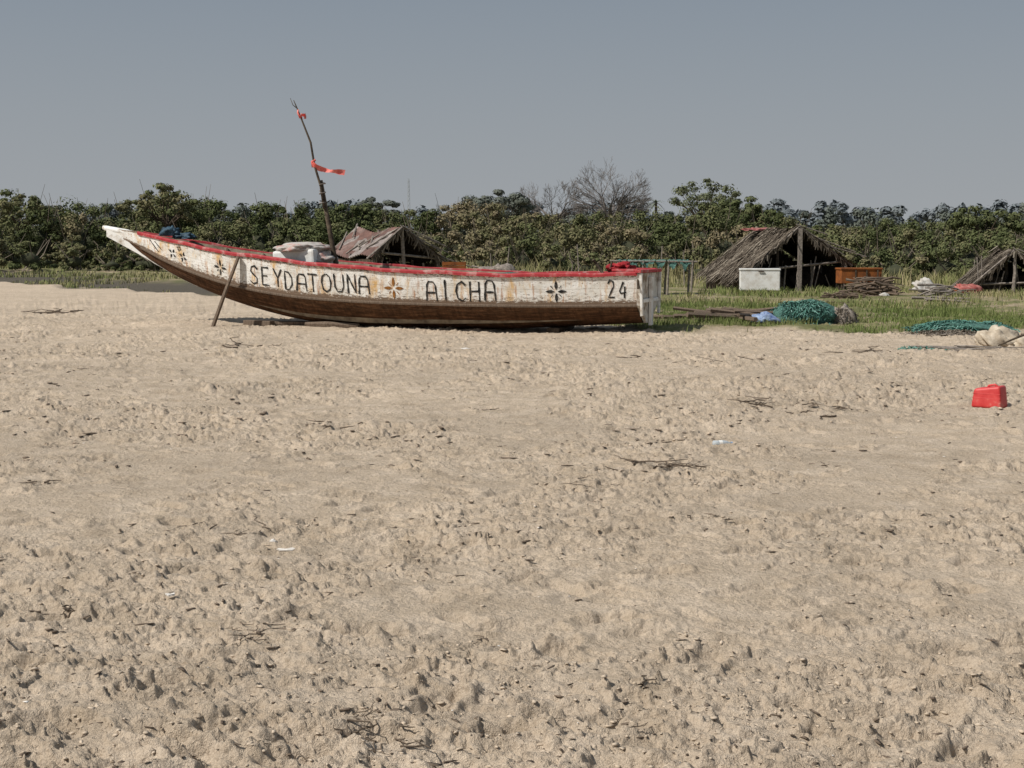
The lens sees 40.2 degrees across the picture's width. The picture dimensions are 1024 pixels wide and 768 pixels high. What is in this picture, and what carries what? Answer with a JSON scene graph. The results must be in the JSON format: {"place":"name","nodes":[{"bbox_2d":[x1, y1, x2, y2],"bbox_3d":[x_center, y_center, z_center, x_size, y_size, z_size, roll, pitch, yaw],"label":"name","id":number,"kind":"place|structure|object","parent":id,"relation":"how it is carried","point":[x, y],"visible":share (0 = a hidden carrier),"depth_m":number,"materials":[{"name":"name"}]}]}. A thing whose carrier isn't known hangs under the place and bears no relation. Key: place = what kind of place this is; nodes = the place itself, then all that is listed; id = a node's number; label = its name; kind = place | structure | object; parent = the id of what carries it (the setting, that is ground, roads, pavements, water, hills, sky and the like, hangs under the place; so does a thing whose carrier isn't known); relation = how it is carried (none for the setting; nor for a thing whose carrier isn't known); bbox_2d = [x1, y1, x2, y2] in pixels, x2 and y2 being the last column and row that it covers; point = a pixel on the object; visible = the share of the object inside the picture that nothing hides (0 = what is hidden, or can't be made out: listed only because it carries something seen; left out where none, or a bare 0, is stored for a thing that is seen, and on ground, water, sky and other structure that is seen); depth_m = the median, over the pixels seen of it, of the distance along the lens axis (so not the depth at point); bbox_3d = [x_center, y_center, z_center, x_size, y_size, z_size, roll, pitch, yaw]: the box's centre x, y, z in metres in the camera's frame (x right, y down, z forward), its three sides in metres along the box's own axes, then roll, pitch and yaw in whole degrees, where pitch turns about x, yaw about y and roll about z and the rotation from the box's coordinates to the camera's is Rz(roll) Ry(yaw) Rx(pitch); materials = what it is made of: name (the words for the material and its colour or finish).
{"place":"outdoors","nodes":[
{"label":"outdoors","id":0,"kind":"place"},
{"bbox_2d":[0,263,180,291],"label":"shore grass","id":1,"kind":"structure","parent":0,"point":[100,277],"depth_m":69.65,"materials":[{"name":"green plant"}]},
{"bbox_2d":[0,262,1023,767],"bbox_3d":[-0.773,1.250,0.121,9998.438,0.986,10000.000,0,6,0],"label":"ground","id":2,"kind":"structure","parent":0,"point":[660,578],"depth_m":7.55,"materials":[{"name":"beige sand"}]},
{"bbox_2d":[0,189,53,236],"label":"broadleaf tree","id":3,"kind":"object","parent":2,"relation":"on","point":[7,206],"visible":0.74,"depth_m":92.91,"materials":[{"name":"green plant"}]},
{"bbox_2d":[18,480,61,484],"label":"dried twigs","id":4,"kind":"object","parent":2,"relation":"on","point":[32,482],"visible":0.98,"depth_m":9.54,"materials":[{"name":"brown wood"}]},
{"bbox_2d":[28,605,74,620],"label":"dried twigs","id":5,"kind":"object","parent":2,"relation":"on","point":[64,608],"visible":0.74,"depth_m":6.05,"materials":[{"name":"brown wood"}]},
{"bbox_2d":[21,308,82,313],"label":"dried twigs","id":6,"kind":"object","parent":2,"relation":"on","point":[58,311],"visible":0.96,"depth_m":34.93,"materials":[{"name":"wood"}]},
{"bbox_2d":[130,182,199,230],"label":"broadleaf tree","id":7,"kind":"object","parent":2,"relation":"on","point":[175,198],"visible":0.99,"depth_m":90.82,"materials":[{"name":"green plant"}]},
{"bbox_2d":[184,516,270,534],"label":"dried twigs","id":8,"kind":"object","parent":2,"relation":"on","point":[240,533],"visible":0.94,"depth_m":7.95,"materials":[{"name":"brown wood"}]},
{"bbox_2d":[222,337,281,347],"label":"dried twigs","id":9,"kind":"object","parent":2,"relation":"on","point":[241,344],"visible":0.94,"depth_m":22.34,"materials":[{"name":"brown wood"}]},
{"bbox_2d":[226,621,285,640],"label":"dried twigs","id":10,"kind":"object","parent":2,"relation":"on","point":[257,639],"visible":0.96,"depth_m":5.72,"materials":[{"name":"brown wood"}]},
{"bbox_2d":[250,736,307,758],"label":"dried twigs","id":11,"kind":"object","parent":2,"relation":"on","point":[277,747],"visible":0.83,"depth_m":4.36,"materials":[{"name":"brown wood"}]},
{"bbox_2d":[276,547,295,550],"bbox_3d":[-1.200,0.877,7.420,0.103,0.019,0.018,-1,6,-5],"label":"sea shell","id":12,"kind":"object","parent":2,"relation":"on","point":[286,549],"visible":1,"depth_m":7.42},
{"bbox_2d":[306,420,362,428],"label":"dried twigs","id":13,"kind":"object","parent":2,"relation":"on","point":[330,425],"visible":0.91,"depth_m":12.28,"materials":[{"name":"brown wood"}]},
{"bbox_2d":[321,202,377,226],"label":"broadleaf tree","id":14,"kind":"object","parent":2,"relation":"on","point":[367,213],"visible":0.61,"depth_m":98.73,"materials":[{"name":"green plant"}]},
{"bbox_2d":[356,197,400,224],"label":"broadleaf tree","id":15,"kind":"object","parent":2,"relation":"on","point":[392,204],"visible":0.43,"depth_m":148.33,"materials":[{"name":"green plant"}]},
{"bbox_2d":[333,703,429,754],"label":"dried twigs","id":16,"kind":"object","parent":2,"relation":"on","point":[371,726],"visible":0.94,"depth_m":4.52,"materials":[{"name":"brown wood"}]},
{"bbox_2d":[102,98,661,332],"bbox_3d":[-3.141,-3.473,28.483,12.361,4.720,2.077,2,6,20],"label":"wooden fishing boat","id":17,"kind":"object","parent":2,"relation":"on","point":[316,284],"visible":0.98,"depth_m":27.62,"materials":[{"name":"white paint"}]},
{"bbox_2d":[335,223,471,267],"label":"corrugated roof hut","id":18,"kind":"object","parent":2,"relation":"on","point":[398,245],"visible":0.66,"depth_m":45.62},
{"bbox_2d":[442,262,465,268],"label":"orange crate","id":19,"kind":"object","parent":2,"relation":"on","point":[455,263],"visible":0.27,"depth_m":42.04,"materials":[{"name":"orange wood"}]},
{"bbox_2d":[13,359,945,762],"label":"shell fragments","id":20,"kind":"object","parent":2,"relation":"on","point":[365,519],"visible":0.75,"depth_m":6.34,"materials":[{"name":"white"}]},
{"bbox_2d":[472,635,488,643],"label":"dried twigs","id":21,"kind":"object","parent":2,"relation":"on","point":[480,638],"visible":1,"depth_m":5.75,"materials":[{"name":"brown wood"}]},
{"bbox_2d":[478,263,518,270],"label":"grey fishing net","id":22,"kind":"object","parent":2,"relation":"on","point":[506,266],"visible":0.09,"depth_m":45.21,"materials":[{"name":"white fabric"}]},
{"bbox_2d":[461,189,536,226],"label":"broadleaf tree","id":23,"kind":"object","parent":2,"relation":"on","point":[518,203],"visible":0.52,"depth_m":137.28,"materials":[{"name":"green plant"}]},
{"bbox_2d":[0,179,1023,265],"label":"mangrove thicket","id":24,"kind":"object","parent":2,"relation":"on","point":[720,228],"visible":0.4,"depth_m":92.69,"materials":[{"name":"green plant"}]},
{"bbox_2d":[0,220,1023,282],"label":"scrub bushes","id":25,"kind":"object","parent":2,"relation":"on","point":[862,242],"visible":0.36,"depth_m":72.27,"materials":[{"name":"green plant"}]},
{"bbox_2d":[0,329,1023,767],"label":"sand clods","id":26,"kind":"object","parent":2,"relation":"on","point":[484,605],"visible":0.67,"depth_m":5.34,"materials":[{"name":"beige sand"}]},
{"bbox_2d":[0,197,1023,235],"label":"distant tree line","id":27,"kind":"object","parent":2,"relation":"on","point":[897,212],"visible":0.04,"depth_m":349.94,"materials":[{"name":"green plant"}]},
{"bbox_2d":[0,328,1023,767],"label":"leaf litter","id":28,"kind":"object","parent":2,"relation":"on","point":[508,558],"visible":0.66,"depth_m":6.16,"materials":[{"name":"brown plant"}]},
{"bbox_2d":[32,199,1023,245],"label":"background trees","id":29,"kind":"object","parent":2,"relation":"on","point":[829,217],"visible":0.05,"depth_m":160.34,"materials":[{"name":"green plant"}]},
{"bbox_2d":[520,178,583,225],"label":"bare tree","id":30,"kind":"object","parent":2,"relation":"on","point":[563,213],"visible":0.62,"depth_m":178.95,"materials":[{"name":"grey plant"}]},
{"bbox_2d":[563,475,621,489],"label":"dried twigs","id":31,"kind":"object","parent":2,"relation":"on","point":[581,484],"visible":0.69,"depth_m":9.31,"materials":[{"name":"brown wood"}]},
{"bbox_2d":[555,712,647,728],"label":"dried twigs","id":32,"kind":"object","parent":2,"relation":"on","point":[616,722],"visible":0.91,"depth_m":4.70,"materials":[{"name":"brown wood"}]},
{"bbox_2d":[569,156,653,225],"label":"bare tree","id":33,"kind":"object","parent":2,"relation":"on","point":[610,209],"visible":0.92,"depth_m":174.45,"materials":[{"name":"brown plant"}]},
{"bbox_2d":[619,355,651,357],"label":"dried twigs","id":34,"kind":"object","parent":2,"relation":"on","point":[631,357],"visible":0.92,"depth_m":21.09,"materials":[{"name":"brown wood"}]},
{"bbox_2d":[637,675,656,687],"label":"dried twigs","id":35,"kind":"object","parent":2,"relation":"on","point":[645,680],"visible":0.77,"depth_m":5.14,"materials":[{"name":"brown wood"}]},
{"bbox_2d":[610,259,696,294],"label":"net drying rack","id":36,"kind":"object","parent":2,"relation":"on","point":[671,263],"visible":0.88,"depth_m":46.83,"materials":[{"name":"brown wood"}]},
{"bbox_2d":[648,200,665,219],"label":"palm tree","id":37,"kind":"object","parent":2,"relation":"on","point":[655,203],"visible":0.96,"depth_m":148.75,"materials":[{"name":"green plant"}]},
{"bbox_2d":[607,455,710,470],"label":"dried twigs","id":38,"kind":"object","parent":2,"relation":"on","point":[672,464],"visible":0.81,"depth_m":10.02,"materials":[{"name":"brown wood"}]},
{"bbox_2d":[441,254,911,287],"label":"dry reeds","id":39,"kind":"object","parent":2,"relation":"on","point":[672,279],"visible":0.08,"depth_m":62.53,"materials":[{"name":"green plant"}]},
{"bbox_2d":[667,178,742,232],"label":"acacia tree","id":40,"kind":"object","parent":2,"relation":"on","point":[683,190],"visible":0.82,"depth_m":128.07,"materials":[{"name":"green plant"}]},
{"bbox_2d":[672,356,753,362],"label":"dried twigs","id":41,"kind":"object","parent":2,"relation":"on","point":[716,360],"visible":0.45,"depth_m":19.12,"materials":[{"name":"brown wood"}]},
{"bbox_2d":[653,306,777,321],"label":"weathered planks","id":42,"kind":"object","parent":2,"relation":"on","point":[739,313],"visible":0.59,"depth_m":29.22,"materials":[{"name":"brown wood"}]},
{"bbox_2d":[712,440,732,444],"bbox_3d":[1.756,0.495,11.664,0.172,0.056,0.055,-1,6,-12],"label":"plastic bottle","id":43,"kind":"object","parent":2,"relation":"on","point":[717,442],"visible":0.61,"depth_m":11.64,"materials":[{"name":"white plastic"}]},
{"bbox_2d":[490,244,974,286],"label":"fence posts","id":44,"kind":"object","parent":2,"relation":"on","point":[660,267],"visible":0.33,"depth_m":54.59,"materials":[{"name":"brown wood"}]},
{"bbox_2d":[709,196,779,226],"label":"broadleaf tree","id":45,"kind":"object","parent":2,"relation":"on","point":[747,216],"visible":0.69,"depth_m":106.85,"materials":[{"name":"green plant"}]},
{"bbox_2d":[739,396,771,408],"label":"dried twigs","id":46,"kind":"object","parent":2,"relation":"on","point":[757,402],"visible":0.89,"depth_m":14.35,"materials":[{"name":"brown wood"}]},
{"bbox_2d":[739,268,780,292],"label":"discarded chest freezer","id":47,"kind":"object","parent":2,"relation":"on","point":[768,279],"visible":0.82,"depth_m":49.17,"materials":[{"name":"white metal"}]},
{"bbox_2d":[747,311,780,321],"bbox_3d":[5.173,-1.401,28.952,0.709,0.227,0.522,0,6,0],"label":"blue plastic sack","id":48,"kind":"object","parent":2,"relation":"on","point":[765,316],"visible":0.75,"depth_m":28.77,"materials":[{"name":"blue plastic"}]},
{"bbox_2d":[693,224,866,290],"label":"thatched hut","id":49,"kind":"object","parent":2,"relation":"on","point":[756,247],"visible":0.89,"depth_m":52.29,"materials":[{"name":"brown wicker"}]},
{"bbox_2d":[727,399,867,418],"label":"dried twigs","id":50,"kind":"object","parent":2,"relation":"on","point":[813,404],"visible":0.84,"depth_m":13.92,"materials":[{"name":"brown wood"}]},
{"bbox_2d":[770,299,836,324],"bbox_3d":[6.160,-1.495,29.471,1.523,0.615,1.525,5,8,43],"label":"green fishing net","id":51,"kind":"object","parent":2,"relation":"on","point":[821,312],"visible":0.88,"depth_m":29.06,"materials":[{"name":"teal fabric"}]},
{"bbox_2d":[660,279,1023,308],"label":"shore grass","id":52,"kind":"structure","parent":2,"relation":"on","point":[1017,294],"depth_m":44.72,"materials":[{"name":"green plant"}]},
{"bbox_2d":[833,303,859,324],"bbox_3d":[6.954,-1.450,29.293,0.696,0.506,0.632,0,6,0],"label":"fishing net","id":53,"kind":"object","parent":2,"relation":"on","point":[845,313],"visible":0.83,"depth_m":29.12,"materials":[{"name":"grey fabric"}]},
{"bbox_2d":[820,290,878,298],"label":"brush pile","id":54,"kind":"object","parent":2,"relation":"on","point":[842,294],"visible":0.87,"depth_m":43.81,"materials":[{"name":"brown wood"}]},
{"bbox_2d":[835,268,882,290],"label":"rusty metal trunk","id":55,"kind":"object","parent":2,"relation":"on","point":[842,274],"visible":0.8,"depth_m":50.69,"materials":[{"name":"brown metal"}]},
{"bbox_2d":[825,346,898,353],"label":"dried twigs","id":56,"kind":"object","parent":2,"relation":"on","point":[870,349],"visible":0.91,"depth_m":21.13,"materials":[{"name":"brown wood"}]},
{"bbox_2d":[844,276,904,295],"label":"firewood pile","id":57,"kind":"object","parent":2,"relation":"on","point":[876,286],"visible":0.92,"depth_m":47.23,"materials":[{"name":"brown wood"}]},
{"bbox_2d":[911,277,936,289],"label":"white sack","id":58,"kind":"object","parent":2,"relation":"on","point":[924,280],"visible":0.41,"depth_m":48.01,"materials":[{"name":"fabric"}]},
{"bbox_2d":[898,345,949,349],"bbox_3d":[6.545,-0.535,22.370,0.921,0.154,0.752,0,6,0],"label":"green fishing net","id":59,"kind":"object","parent":2,"relation":"on","point":[914,347],"visible":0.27,"depth_m":22.33,"materials":[{"name":"teal fabric"}]},
{"bbox_2d":[851,261,1023,286],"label":"dry reeds","id":60,"kind":"object","parent":2,"relation":"on","point":[946,279],"visible":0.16,"depth_m":58.85,"materials":[{"name":"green plant"}]},
{"bbox_2d":[900,329,976,336],"bbox_3d":[7.892,-0.889,25.231,1.804,0.197,1.008,0,6,0],"label":"grey fishing net","id":61,"kind":"object","parent":2,"relation":"on","point":[943,332],"visible":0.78,"depth_m":25.07,"materials":[{"name":"fabric"}]},
{"bbox_2d":[911,296,970,301],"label":"driftwood pile","id":62,"kind":"object","parent":2,"relation":"on","point":[921,297],"visible":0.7,"depth_m":40.90,"materials":[{"name":"wood"}]},
{"bbox_2d":[909,284,975,295],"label":"driftwood pile","id":63,"kind":"object","parent":2,"relation":"on","point":[935,291],"visible":0.9,"depth_m":46.72,"materials":[{"name":"wood"}]},
{"bbox_2d":[900,319,1019,332],"bbox_3d":[8.475,-1.052,26.214,2.262,0.328,1.536,0,6,0],"label":"green fishing net","id":64,"kind":"object","parent":2,"relation":"on","point":[971,325],"visible":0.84,"depth_m":25.94,"materials":[{"name":"teal fabric"}]},
{"bbox_2d":[912,345,1023,350],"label":"driftwood pile","id":65,"kind":"object","parent":2,"relation":"on","point":[971,347],"visible":0.97,"depth_m":21.82,"materials":[{"name":"brown wood"}]},
{"bbox_2d":[954,283,982,292],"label":"red bundle","id":66,"kind":"object","parent":2,"relation":"on","point":[968,286],"visible":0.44,"depth_m":48.10,"materials":[{"name":"fabric"}]},
{"bbox_2d":[941,205,1023,234],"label":"broadleaf tree","id":67,"kind":"object","parent":2,"relation":"on","point":[959,219],"visible":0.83,"depth_m":99.02,"materials":[{"name":"green plant"}]},
{"bbox_2d":[948,246,1023,292],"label":"thatched hut","id":68,"kind":"object","parent":2,"relation":"on","point":[996,269],"visible":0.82,"depth_m":50.06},
{"bbox_2d":[971,384,1006,407],"bbox_3d":[4.835,0.114,14.181,0.317,0.246,0.216,4,7,38],"label":"red jerrycan","id":69,"kind":"object","parent":2,"relation":"on","point":[990,395],"visible":0.97,"depth_m":14.10,"materials":[{"name":"plastic"}]},
{"bbox_2d":[974,325,1018,346],"bbox_3d":[8.069,-0.809,23.225,0.745,0.349,0.608,0,6,0],"label":"sand filled sack","id":70,"kind":"object","parent":2,"relation":"on","point":[995,335],"visible":0.86,"depth_m":23.10,"materials":[{"name":"fabric"}]},
{"bbox_2d":[998,334,1023,345],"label":"dried branch","id":71,"kind":"object","parent":2,"relation":"on","point":[1017,337],"visible":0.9,"depth_m":22.84,"materials":[{"name":"brown wood"}]},
{"bbox_2d":[1012,337,1023,346],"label":"sand filled sack","id":72,"kind":"object","parent":2,"relation":"on","point":[1020,341],"visible":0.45,"depth_m":22.99,"materials":[{"name":"fabric"}]},
{"bbox_2d":[0,0,1023,228],"label":"sky","id":73,"kind":"structure","parent":0,"point":[915,105],"materials":[{"name":"grey"}]},
{"bbox_2d":[610,299,1023,333],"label":"shore grass","id":74,"kind":"structure","parent":0,"point":[947,310],"depth_m":31.20,"materials":[{"name":"green plant"}]}
]}

